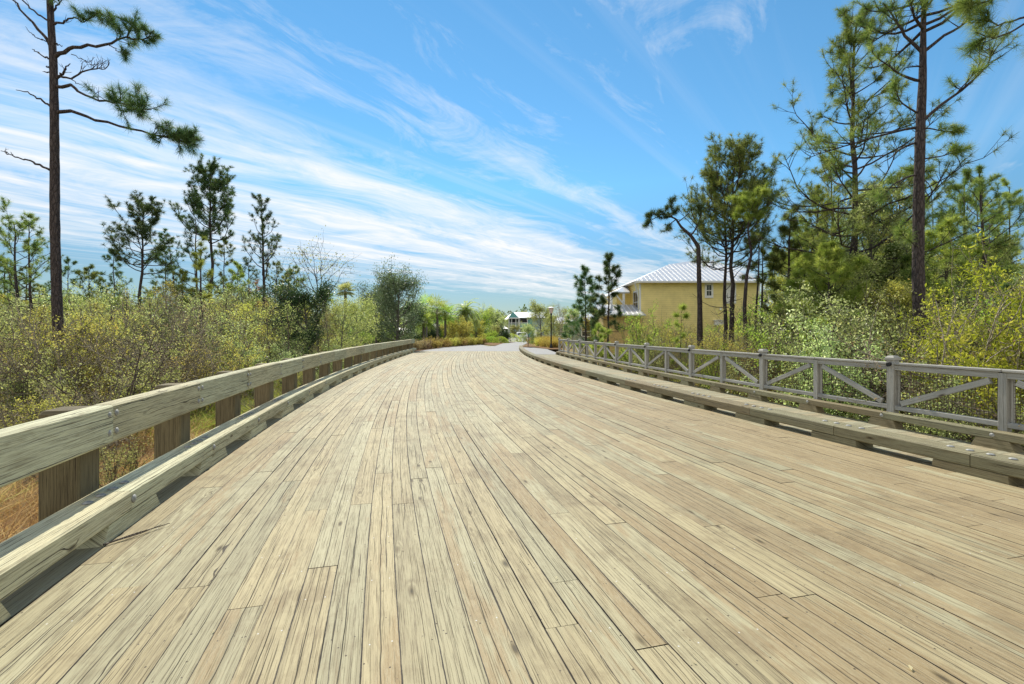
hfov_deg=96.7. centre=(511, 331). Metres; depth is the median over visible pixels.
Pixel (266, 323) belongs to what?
sapling
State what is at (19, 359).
shrub
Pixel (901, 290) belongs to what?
magnolia tree
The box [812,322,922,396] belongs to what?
shrub
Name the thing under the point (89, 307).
shrub
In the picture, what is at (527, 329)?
tree
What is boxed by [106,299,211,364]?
shrub
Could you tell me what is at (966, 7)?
pine tree
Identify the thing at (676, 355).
shrub
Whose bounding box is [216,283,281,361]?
shrub
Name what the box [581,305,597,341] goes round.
broadleaf tree
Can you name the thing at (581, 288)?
pine tree
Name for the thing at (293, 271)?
pine tree
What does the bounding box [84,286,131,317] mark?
broadleaf tree
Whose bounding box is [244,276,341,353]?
shrub
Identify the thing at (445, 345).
shrub
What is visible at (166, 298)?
shrub
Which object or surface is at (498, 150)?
sky
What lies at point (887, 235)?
broadleaf tree
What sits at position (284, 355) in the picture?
shrub
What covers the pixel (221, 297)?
shrub
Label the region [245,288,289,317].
broadleaf tree
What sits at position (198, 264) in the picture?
pine tree
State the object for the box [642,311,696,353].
shrub
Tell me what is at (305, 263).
bare tree
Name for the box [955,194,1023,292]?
pine tree
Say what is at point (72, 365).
shrub
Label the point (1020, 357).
shrub
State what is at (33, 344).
shrub
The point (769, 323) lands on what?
shrub
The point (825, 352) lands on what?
shrub
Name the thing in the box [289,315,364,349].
shrub
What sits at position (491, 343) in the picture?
planting bed soil
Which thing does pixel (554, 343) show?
grass clump
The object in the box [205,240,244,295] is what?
pine tree
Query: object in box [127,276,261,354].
shrub
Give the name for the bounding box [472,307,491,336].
oak tree
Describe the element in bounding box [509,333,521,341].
clipped bush
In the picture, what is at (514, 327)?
young tree
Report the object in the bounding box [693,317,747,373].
shrub
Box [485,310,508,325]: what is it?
oak tree
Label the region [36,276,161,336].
shrub
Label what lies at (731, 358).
shrub
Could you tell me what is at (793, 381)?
shrub
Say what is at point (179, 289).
pine tree
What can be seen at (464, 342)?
shrub
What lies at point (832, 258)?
pine tree
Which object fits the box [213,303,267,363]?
bush
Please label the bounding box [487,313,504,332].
oak tree
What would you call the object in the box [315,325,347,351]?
shrub
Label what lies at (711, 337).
shrub
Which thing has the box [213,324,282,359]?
shrub
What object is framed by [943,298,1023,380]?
shrub
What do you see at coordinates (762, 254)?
pine tree
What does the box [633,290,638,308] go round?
window
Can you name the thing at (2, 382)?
shrub
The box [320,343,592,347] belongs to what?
lawn grass
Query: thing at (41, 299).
broadleaf tree
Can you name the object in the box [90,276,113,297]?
pine tree
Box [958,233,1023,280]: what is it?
pine tree
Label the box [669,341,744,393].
shrub
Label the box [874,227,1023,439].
bush
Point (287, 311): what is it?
sapling
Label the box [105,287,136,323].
sapling
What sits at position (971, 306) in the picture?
shrub
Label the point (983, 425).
shrub
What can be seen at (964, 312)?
shrub
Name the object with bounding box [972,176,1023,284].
pine tree
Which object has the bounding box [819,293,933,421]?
shrub
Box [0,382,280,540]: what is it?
dry grass
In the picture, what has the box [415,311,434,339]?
fan palm
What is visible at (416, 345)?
shrub
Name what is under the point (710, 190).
pine tree
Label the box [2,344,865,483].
ground
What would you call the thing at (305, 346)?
shrub
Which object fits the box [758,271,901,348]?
shrub
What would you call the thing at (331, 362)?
shrub
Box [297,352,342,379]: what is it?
shrub
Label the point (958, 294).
shrub
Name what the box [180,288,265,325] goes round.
shrub
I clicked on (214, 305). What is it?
shrub
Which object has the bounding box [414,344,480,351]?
planting bed soil
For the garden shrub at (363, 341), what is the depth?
49.16 m
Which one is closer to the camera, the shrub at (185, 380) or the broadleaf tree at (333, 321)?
the shrub at (185, 380)
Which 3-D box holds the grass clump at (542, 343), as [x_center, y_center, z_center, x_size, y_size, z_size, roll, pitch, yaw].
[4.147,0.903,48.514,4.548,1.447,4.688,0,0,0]
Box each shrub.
[0,283,163,399]
[0,291,50,382]
[0,292,178,416]
[0,305,43,366]
[0,318,46,369]
[0,321,21,352]
[0,336,41,406]
[0,342,87,425]
[0,344,44,399]
[0,352,31,406]
[0,384,77,428]
[0,391,89,428]
[1,286,144,377]
[1,354,146,453]
[3,333,31,384]
[5,289,71,338]
[14,320,87,357]
[14,323,198,434]
[15,301,160,405]
[16,402,124,487]
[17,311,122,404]
[20,288,256,401]
[23,343,95,399]
[32,435,153,487]
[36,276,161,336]
[63,285,145,317]
[64,302,160,395]
[66,293,174,324]
[68,271,260,382]
[70,300,239,414]
[76,288,154,318]
[81,285,188,373]
[100,288,245,381]
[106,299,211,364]
[108,291,219,330]
[118,294,186,319]
[119,292,225,358]
[119,304,267,378]
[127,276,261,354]
[142,327,241,412]
[148,296,267,359]
[152,283,205,312]
[159,282,212,322]
[161,305,286,375]
[171,279,278,320]
[176,296,285,370]
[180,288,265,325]
[184,280,254,321]
[185,290,269,333]
[192,309,291,372]
[207,293,278,334]
[209,284,264,323]
[212,324,279,402]
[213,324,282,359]
[214,336,279,400]
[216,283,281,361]
[219,307,274,359]
[240,302,288,358]
[241,385,281,411]
[252,310,321,362]
[264,317,337,371]
[269,332,347,371]
[269,343,302,386]
[275,371,302,392]
[277,337,319,382]
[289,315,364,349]
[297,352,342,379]
[297,372,317,386]
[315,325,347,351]
[316,345,343,372]
[360,333,377,344]
[413,339,428,349]
[419,339,432,348]
[425,336,435,347]
[428,326,440,339]
[430,336,442,347]
[436,336,448,346]
[443,336,454,346]
[446,336,457,345]
[450,337,462,345]
[457,336,467,345]
[461,336,472,344]
[468,337,477,344]
[470,327,486,338]
[472,336,482,344]
[483,329,498,340]
[489,323,501,339]
[497,325,511,341]
[607,349,623,369]
[609,322,662,358]
[614,299,693,371]
[619,338,658,373]
[626,329,686,377]
[628,334,679,380]
[629,323,683,369]
[635,325,723,385]
[638,314,688,370]
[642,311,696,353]
[651,330,743,387]
[657,324,721,371]
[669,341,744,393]
[683,358,758,396]
[684,321,761,394]
[685,323,721,361]
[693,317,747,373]
[697,306,799,403]
[698,323,758,381]
[707,306,753,347]
[708,317,752,361]
[719,294,811,364]
[720,302,778,359]
[723,282,816,403]
[727,309,915,420]
[728,292,785,344]
[728,318,788,402]
[730,335,839,406]
[734,315,787,338]
[735,297,862,403]
[742,300,814,360]
[751,281,882,415]
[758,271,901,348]
[797,273,1023,444]
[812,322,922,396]
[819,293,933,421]
[820,303,944,382]
[830,275,1014,432]
[837,355,1023,441]
[869,306,1011,441]
[878,296,1016,393]
[904,288,1008,345]
[908,272,1002,324]
[918,387,1023,450]
[919,297,1023,409]
[926,283,1012,340]
[933,265,1023,317]
[938,296,994,359]
[941,392,1023,444]
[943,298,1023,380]
[944,272,1023,310]
[955,282,995,328]
[993,258,1023,331]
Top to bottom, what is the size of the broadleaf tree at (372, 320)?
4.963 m
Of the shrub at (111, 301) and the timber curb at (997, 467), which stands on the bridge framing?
the timber curb at (997, 467)
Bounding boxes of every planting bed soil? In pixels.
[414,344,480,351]
[485,342,510,345]
[523,343,561,348]
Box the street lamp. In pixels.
[548,307,553,347]
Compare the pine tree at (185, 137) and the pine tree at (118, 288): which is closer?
the pine tree at (185, 137)
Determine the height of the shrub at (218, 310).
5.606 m
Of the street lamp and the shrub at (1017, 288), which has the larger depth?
the street lamp
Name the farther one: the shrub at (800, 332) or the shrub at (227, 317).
the shrub at (227, 317)
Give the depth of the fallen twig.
3.58 m
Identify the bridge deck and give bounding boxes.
[0,351,1023,683]
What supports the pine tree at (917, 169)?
on the ground at (576, 351)
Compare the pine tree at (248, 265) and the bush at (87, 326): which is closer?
the bush at (87, 326)
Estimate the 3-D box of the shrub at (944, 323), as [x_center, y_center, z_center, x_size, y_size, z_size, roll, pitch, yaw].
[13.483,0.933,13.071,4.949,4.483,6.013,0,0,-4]
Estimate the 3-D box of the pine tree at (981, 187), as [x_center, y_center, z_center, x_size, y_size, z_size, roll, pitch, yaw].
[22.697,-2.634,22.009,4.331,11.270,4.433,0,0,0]
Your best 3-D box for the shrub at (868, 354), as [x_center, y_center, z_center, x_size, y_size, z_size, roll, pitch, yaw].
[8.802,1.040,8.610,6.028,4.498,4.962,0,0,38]
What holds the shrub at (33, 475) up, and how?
on the ground at (576, 351)
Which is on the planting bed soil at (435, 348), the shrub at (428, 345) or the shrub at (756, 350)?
the shrub at (428, 345)
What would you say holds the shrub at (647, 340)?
on the ground at (576, 351)
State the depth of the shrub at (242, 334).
22.83 m
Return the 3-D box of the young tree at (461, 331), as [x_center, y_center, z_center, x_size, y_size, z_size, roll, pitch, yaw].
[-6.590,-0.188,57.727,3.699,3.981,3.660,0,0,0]
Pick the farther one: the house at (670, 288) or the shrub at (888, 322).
the house at (670, 288)
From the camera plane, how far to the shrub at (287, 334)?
27.19 m
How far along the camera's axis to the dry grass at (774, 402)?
20.01 m
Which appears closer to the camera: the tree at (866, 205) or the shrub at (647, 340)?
the tree at (866, 205)
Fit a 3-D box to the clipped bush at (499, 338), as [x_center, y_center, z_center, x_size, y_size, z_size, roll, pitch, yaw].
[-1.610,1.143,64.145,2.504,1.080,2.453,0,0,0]
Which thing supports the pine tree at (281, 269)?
on the ground at (576, 351)
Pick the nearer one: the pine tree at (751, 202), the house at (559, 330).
the pine tree at (751, 202)
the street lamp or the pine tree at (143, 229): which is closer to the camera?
the pine tree at (143, 229)
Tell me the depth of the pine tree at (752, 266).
20.99 m
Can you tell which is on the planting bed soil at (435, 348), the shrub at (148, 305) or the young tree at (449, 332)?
the young tree at (449, 332)
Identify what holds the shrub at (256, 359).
on the ground at (576, 351)
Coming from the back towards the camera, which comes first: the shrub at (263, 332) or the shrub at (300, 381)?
the shrub at (263, 332)
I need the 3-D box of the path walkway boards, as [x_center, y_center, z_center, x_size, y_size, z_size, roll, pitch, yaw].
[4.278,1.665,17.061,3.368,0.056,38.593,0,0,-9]
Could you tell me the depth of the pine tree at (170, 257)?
39.83 m
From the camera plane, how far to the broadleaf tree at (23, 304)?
48.00 m
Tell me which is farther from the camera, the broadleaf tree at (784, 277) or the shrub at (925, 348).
the broadleaf tree at (784, 277)
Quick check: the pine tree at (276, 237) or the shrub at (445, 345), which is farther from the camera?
the shrub at (445, 345)
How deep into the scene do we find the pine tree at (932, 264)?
18.18 m
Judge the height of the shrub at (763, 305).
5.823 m
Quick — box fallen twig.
[103,523,169,545]
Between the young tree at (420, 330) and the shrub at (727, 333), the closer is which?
the shrub at (727, 333)
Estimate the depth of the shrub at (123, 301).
34.23 m
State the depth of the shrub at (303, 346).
25.93 m
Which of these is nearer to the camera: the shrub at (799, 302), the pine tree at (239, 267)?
the shrub at (799, 302)
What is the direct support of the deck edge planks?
on the bridge deck
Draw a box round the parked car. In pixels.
[516,332,526,340]
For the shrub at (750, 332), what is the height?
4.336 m
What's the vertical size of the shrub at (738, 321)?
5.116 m
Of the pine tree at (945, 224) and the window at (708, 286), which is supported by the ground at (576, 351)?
the pine tree at (945, 224)
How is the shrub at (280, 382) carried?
on the ground at (576, 351)
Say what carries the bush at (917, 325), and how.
on the ground at (576, 351)
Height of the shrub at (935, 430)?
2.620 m
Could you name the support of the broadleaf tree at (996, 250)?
on the ground at (576, 351)
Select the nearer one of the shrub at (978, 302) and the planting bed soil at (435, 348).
the shrub at (978, 302)
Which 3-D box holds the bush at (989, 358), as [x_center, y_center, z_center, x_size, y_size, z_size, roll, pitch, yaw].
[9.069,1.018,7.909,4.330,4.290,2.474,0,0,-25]
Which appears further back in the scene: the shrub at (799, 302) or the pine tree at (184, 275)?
the pine tree at (184, 275)
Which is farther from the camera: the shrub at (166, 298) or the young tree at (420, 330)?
the young tree at (420, 330)
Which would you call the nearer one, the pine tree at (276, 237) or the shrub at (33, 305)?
the shrub at (33, 305)
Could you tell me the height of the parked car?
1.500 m
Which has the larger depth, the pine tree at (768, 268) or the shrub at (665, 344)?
the pine tree at (768, 268)
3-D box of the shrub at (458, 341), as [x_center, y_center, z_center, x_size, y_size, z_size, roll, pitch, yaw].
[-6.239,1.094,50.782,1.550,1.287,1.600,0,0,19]
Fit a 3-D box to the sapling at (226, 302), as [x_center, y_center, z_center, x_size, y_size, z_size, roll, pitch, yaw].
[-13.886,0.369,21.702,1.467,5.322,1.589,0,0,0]
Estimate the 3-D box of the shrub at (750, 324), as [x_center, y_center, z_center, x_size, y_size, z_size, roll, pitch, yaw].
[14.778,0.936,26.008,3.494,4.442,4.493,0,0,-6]
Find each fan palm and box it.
[323,292,335,340]
[336,281,355,331]
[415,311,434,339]
[416,292,437,338]
[423,295,452,337]
[434,304,459,339]
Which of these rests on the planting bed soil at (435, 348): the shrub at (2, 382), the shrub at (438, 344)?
the shrub at (438, 344)
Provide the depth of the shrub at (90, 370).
13.70 m
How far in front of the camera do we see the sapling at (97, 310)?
19.92 m
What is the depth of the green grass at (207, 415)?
13.97 m
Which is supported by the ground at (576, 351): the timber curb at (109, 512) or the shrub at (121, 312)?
the shrub at (121, 312)
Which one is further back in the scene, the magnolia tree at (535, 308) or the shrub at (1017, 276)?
the magnolia tree at (535, 308)
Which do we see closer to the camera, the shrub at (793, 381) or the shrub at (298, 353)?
the shrub at (793, 381)
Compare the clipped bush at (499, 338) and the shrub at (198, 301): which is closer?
the shrub at (198, 301)
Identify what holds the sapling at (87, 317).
on the ground at (576, 351)
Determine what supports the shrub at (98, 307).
on the ground at (576, 351)
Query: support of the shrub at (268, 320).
on the ground at (576, 351)
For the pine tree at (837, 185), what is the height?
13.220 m
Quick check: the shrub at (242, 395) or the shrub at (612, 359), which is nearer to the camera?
the shrub at (242, 395)
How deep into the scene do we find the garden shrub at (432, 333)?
66.83 m
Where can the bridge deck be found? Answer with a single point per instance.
(538, 523)
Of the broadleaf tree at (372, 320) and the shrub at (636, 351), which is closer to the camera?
the shrub at (636, 351)
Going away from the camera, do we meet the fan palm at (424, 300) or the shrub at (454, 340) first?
the shrub at (454, 340)
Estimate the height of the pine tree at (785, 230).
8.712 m
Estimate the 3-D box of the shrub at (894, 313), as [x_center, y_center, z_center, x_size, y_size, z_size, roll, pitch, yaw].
[10.970,0.723,12.690,4.226,4.874,3.409,0,0,13]
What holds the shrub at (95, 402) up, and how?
on the ground at (576, 351)
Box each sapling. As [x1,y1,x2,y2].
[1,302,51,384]
[69,301,101,369]
[73,300,124,333]
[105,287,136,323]
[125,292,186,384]
[146,278,190,327]
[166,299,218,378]
[209,288,235,357]
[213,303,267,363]
[256,297,286,361]
[271,301,311,358]
[312,314,342,363]
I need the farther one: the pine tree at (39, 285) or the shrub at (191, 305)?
the pine tree at (39, 285)
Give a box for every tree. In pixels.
[0,196,68,333]
[0,216,65,321]
[0,257,23,298]
[0,292,26,304]
[0,301,37,327]
[3,0,205,396]
[9,266,41,300]
[32,284,47,299]
[32,294,76,326]
[44,255,91,320]
[63,263,110,307]
[63,292,98,316]
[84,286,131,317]
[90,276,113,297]
[91,247,133,306]
[100,189,179,315]
[109,283,126,300]
[141,281,163,302]
[148,227,186,302]
[149,240,191,299]
[158,209,226,310]
[162,278,190,303]
[166,268,205,325]
[168,152,236,302]
[189,235,215,333]
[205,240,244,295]
[214,277,237,298]
[225,261,255,307]
[227,256,262,304]
[240,191,282,314]
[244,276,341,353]
[244,296,279,314]
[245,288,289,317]
[249,280,265,318]
[251,260,296,314]
[268,225,360,368]
[270,265,309,325]
[277,275,291,310]
[286,306,312,332]
[315,288,373,356]
[320,308,350,336]
[327,291,385,364]
[335,309,364,341]
[348,280,405,342]
[362,255,428,341]
[362,311,382,326]
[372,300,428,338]
[400,300,434,337]
[425,315,443,336]
[440,317,457,338]
[447,314,472,338]
[467,319,486,337]
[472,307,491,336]
[478,305,505,328]
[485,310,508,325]
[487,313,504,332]
[507,323,519,337]
[518,323,537,344]
[520,298,555,337]
[538,310,570,338]
[549,300,574,337]
[558,306,580,339]
[560,264,603,356]
[562,311,583,348]
[581,250,628,361]
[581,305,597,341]
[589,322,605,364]
[598,325,612,366]
[640,195,708,385]
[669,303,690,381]
[674,161,778,350]
[676,132,790,358]
[724,180,772,396]
[732,229,786,352]
[744,248,776,348]
[750,0,1018,405]
[753,202,814,341]
[754,245,808,312]
[758,246,780,318]
[764,277,831,351]
[768,182,860,318]
[768,240,814,308]
[773,253,833,354]
[776,216,836,317]
[785,152,878,282]
[787,238,873,356]
[790,0,1023,428]
[799,247,891,354]
[821,261,928,351]
[827,216,859,281]
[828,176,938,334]
[857,216,949,327]
[858,276,949,413]
[860,239,933,329]
[864,209,909,257]
[869,169,943,258]
[896,213,1020,316]
[899,252,996,324]
[906,243,959,306]
[910,174,1020,288]
[910,179,975,276]
[925,255,979,313]
[934,164,1023,299]
[934,249,991,310]
[944,0,1023,66]
[948,232,1023,306]
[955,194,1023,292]
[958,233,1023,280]
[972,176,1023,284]
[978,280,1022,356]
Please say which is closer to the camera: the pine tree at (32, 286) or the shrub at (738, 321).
the shrub at (738, 321)
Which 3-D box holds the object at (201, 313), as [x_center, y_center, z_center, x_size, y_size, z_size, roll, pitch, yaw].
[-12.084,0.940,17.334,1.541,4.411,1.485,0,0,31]
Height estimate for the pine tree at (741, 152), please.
13.267 m
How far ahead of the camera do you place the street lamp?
44.44 m
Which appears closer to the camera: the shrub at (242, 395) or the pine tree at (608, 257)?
the shrub at (242, 395)
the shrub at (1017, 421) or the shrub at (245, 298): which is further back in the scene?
the shrub at (245, 298)
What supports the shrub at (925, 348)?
on the ground at (576, 351)
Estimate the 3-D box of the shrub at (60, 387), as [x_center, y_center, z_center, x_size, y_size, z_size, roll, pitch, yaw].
[-10.045,1.422,11.379,3.327,3.272,3.322,0,0,32]
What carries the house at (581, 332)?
on the ground at (576, 351)
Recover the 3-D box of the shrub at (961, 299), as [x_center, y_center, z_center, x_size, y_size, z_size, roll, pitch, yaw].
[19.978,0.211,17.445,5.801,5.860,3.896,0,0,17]
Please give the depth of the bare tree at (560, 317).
47.99 m
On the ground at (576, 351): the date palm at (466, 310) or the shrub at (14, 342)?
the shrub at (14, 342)
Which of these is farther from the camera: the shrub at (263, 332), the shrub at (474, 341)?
the shrub at (474, 341)
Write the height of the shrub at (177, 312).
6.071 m
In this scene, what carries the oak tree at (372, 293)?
on the ground at (576, 351)
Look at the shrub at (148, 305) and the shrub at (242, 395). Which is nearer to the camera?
the shrub at (242, 395)
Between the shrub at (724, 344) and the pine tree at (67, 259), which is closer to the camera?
the shrub at (724, 344)
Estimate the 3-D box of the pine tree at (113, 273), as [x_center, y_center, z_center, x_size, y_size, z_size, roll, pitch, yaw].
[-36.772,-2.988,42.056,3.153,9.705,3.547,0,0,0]
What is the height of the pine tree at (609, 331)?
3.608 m
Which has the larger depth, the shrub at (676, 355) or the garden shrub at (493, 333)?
the garden shrub at (493, 333)
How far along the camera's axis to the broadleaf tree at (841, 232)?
28.28 m
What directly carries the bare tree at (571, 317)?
on the ground at (576, 351)
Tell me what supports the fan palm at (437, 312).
on the planting bed soil at (435, 348)
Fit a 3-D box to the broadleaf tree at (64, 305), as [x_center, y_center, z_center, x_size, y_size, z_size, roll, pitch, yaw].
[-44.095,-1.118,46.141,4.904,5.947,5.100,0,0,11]
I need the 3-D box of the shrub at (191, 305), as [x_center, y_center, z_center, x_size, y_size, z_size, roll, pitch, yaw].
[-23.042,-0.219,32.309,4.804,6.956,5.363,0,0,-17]
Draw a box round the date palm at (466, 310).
[449,298,483,335]
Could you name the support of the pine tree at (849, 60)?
on the ground at (576, 351)
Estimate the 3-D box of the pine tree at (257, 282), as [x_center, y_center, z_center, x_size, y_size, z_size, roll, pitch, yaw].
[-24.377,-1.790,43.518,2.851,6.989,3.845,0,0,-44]
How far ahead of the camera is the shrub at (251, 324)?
28.27 m
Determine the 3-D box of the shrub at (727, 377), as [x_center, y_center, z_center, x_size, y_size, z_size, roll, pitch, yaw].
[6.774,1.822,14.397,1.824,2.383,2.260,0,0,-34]
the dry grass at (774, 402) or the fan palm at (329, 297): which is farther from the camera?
the fan palm at (329, 297)
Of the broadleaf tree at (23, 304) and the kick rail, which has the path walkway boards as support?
the kick rail
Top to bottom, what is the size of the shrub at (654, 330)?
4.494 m
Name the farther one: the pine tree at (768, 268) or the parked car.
the parked car
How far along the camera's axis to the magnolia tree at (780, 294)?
21.70 m
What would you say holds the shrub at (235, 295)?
on the ground at (576, 351)
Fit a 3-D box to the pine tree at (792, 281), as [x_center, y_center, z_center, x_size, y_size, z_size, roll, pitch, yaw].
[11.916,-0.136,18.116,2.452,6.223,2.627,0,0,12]
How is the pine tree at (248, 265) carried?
on the ground at (576, 351)
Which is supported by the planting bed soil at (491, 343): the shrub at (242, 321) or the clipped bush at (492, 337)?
the clipped bush at (492, 337)
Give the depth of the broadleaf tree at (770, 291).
27.87 m
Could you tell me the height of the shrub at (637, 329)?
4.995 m
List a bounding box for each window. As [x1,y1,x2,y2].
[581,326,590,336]
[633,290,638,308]
[705,283,712,297]
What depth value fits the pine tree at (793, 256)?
24.00 m
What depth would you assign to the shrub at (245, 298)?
33.74 m
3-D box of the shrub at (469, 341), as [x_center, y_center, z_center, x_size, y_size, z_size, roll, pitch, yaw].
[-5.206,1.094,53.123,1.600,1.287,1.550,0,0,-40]
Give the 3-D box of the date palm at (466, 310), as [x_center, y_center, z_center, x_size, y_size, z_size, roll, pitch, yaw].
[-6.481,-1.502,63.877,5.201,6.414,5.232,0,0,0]
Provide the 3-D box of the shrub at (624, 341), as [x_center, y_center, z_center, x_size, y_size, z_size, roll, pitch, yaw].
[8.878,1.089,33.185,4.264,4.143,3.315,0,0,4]
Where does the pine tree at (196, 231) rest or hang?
on the ground at (576, 351)
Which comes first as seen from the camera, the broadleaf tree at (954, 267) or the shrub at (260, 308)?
the broadleaf tree at (954, 267)
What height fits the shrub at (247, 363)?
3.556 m
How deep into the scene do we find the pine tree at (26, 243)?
33.74 m
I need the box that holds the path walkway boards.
[537,354,1023,488]
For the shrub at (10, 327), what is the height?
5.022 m
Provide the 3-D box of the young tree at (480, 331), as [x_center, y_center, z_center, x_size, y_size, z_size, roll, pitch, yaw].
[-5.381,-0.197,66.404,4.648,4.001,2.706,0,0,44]
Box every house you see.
[506,312,548,336]
[549,317,567,339]
[568,314,593,343]
[596,260,768,353]
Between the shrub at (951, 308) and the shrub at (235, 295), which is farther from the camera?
the shrub at (235, 295)
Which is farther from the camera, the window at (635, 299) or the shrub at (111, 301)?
the window at (635, 299)
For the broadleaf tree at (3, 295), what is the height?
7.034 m
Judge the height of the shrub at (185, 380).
4.114 m
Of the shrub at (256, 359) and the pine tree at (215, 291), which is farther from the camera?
the pine tree at (215, 291)
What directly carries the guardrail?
attached to the bridge deck
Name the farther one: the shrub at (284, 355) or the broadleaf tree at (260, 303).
the broadleaf tree at (260, 303)
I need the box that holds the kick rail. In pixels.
[556,351,1023,452]
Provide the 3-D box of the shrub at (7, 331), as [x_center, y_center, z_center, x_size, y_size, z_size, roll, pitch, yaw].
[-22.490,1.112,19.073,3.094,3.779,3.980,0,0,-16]
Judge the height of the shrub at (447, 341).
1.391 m
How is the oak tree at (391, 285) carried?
on the ground at (576, 351)
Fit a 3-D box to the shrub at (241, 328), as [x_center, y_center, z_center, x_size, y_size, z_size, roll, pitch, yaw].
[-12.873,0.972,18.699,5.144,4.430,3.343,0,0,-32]
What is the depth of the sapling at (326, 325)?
24.96 m
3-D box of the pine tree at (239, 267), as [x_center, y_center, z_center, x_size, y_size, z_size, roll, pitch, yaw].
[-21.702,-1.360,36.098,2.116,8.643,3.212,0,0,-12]
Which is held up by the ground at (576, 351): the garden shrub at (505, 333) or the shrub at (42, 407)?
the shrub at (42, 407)
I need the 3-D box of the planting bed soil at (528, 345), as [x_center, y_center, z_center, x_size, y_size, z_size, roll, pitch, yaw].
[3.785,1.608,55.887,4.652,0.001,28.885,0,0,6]
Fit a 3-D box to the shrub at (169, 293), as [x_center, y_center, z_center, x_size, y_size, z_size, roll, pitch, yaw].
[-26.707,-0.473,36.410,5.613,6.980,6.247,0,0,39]
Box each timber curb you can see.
[0,348,415,624]
[519,345,1023,486]
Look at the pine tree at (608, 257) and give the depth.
34.00 m
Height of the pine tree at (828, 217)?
10.458 m
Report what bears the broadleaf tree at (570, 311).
on the ground at (576, 351)
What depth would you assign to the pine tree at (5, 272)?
60.03 m
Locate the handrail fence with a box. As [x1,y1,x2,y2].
[558,337,1023,431]
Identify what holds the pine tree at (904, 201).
on the ground at (576, 351)
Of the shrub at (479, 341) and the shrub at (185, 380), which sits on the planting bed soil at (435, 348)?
the shrub at (479, 341)
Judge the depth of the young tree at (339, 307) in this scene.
26.14 m
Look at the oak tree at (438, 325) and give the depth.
71.33 m
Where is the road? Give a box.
[419,337,527,350]
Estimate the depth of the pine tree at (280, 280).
58.09 m
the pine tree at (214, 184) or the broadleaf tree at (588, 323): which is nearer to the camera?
the pine tree at (214, 184)
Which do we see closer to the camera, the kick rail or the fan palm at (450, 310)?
the kick rail
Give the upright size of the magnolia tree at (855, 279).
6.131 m
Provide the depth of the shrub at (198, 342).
17.20 m
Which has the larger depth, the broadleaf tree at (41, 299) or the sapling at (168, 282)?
the broadleaf tree at (41, 299)
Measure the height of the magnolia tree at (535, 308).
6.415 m
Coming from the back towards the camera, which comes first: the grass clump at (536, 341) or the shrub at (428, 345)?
the grass clump at (536, 341)
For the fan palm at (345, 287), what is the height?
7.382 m
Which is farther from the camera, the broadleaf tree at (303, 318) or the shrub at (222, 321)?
the broadleaf tree at (303, 318)
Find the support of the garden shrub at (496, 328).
on the ground at (576, 351)
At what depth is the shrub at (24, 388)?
12.42 m
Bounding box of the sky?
[0,0,1023,328]
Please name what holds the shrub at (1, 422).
on the ground at (576, 351)
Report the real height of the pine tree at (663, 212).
9.672 m
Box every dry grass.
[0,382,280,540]
[597,364,935,428]
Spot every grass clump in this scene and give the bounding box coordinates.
[530,337,544,345]
[535,335,568,346]
[544,337,566,347]
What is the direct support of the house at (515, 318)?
on the ground at (576, 351)
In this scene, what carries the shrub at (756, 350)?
on the ground at (576, 351)
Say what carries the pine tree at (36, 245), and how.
on the ground at (576, 351)
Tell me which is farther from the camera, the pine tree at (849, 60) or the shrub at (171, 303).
the shrub at (171, 303)
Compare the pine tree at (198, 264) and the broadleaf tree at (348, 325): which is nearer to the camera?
the pine tree at (198, 264)
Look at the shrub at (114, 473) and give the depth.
7.63 m
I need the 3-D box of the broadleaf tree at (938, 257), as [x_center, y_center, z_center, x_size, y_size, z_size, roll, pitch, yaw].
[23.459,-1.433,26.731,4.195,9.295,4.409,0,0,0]
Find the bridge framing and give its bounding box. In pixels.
[0,355,481,626]
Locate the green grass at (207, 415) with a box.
[1,363,343,444]
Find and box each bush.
[485,336,498,342]
[492,336,508,342]
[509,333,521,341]
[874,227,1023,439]
[897,285,1023,399]
[932,273,1023,435]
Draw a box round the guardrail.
[0,339,414,521]
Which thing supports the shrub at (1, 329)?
on the ground at (576, 351)
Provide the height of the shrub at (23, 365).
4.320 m
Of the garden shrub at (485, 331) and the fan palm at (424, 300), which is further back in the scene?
the garden shrub at (485, 331)
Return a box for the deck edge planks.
[0,355,404,624]
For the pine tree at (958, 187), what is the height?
11.646 m
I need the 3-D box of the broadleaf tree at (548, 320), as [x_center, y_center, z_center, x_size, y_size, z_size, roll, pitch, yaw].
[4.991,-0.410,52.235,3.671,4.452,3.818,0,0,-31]
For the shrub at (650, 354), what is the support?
on the ground at (576, 351)
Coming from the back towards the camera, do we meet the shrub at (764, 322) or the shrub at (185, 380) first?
the shrub at (764, 322)
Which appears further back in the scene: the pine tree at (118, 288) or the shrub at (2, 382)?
the pine tree at (118, 288)
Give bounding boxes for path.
[523,347,555,353]
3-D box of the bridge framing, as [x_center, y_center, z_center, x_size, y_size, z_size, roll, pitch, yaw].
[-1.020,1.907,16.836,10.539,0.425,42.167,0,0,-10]
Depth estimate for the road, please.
44.82 m
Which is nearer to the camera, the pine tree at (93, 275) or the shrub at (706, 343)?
the shrub at (706, 343)
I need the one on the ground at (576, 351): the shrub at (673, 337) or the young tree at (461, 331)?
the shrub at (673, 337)
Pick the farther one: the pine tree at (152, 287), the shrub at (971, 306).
the pine tree at (152, 287)

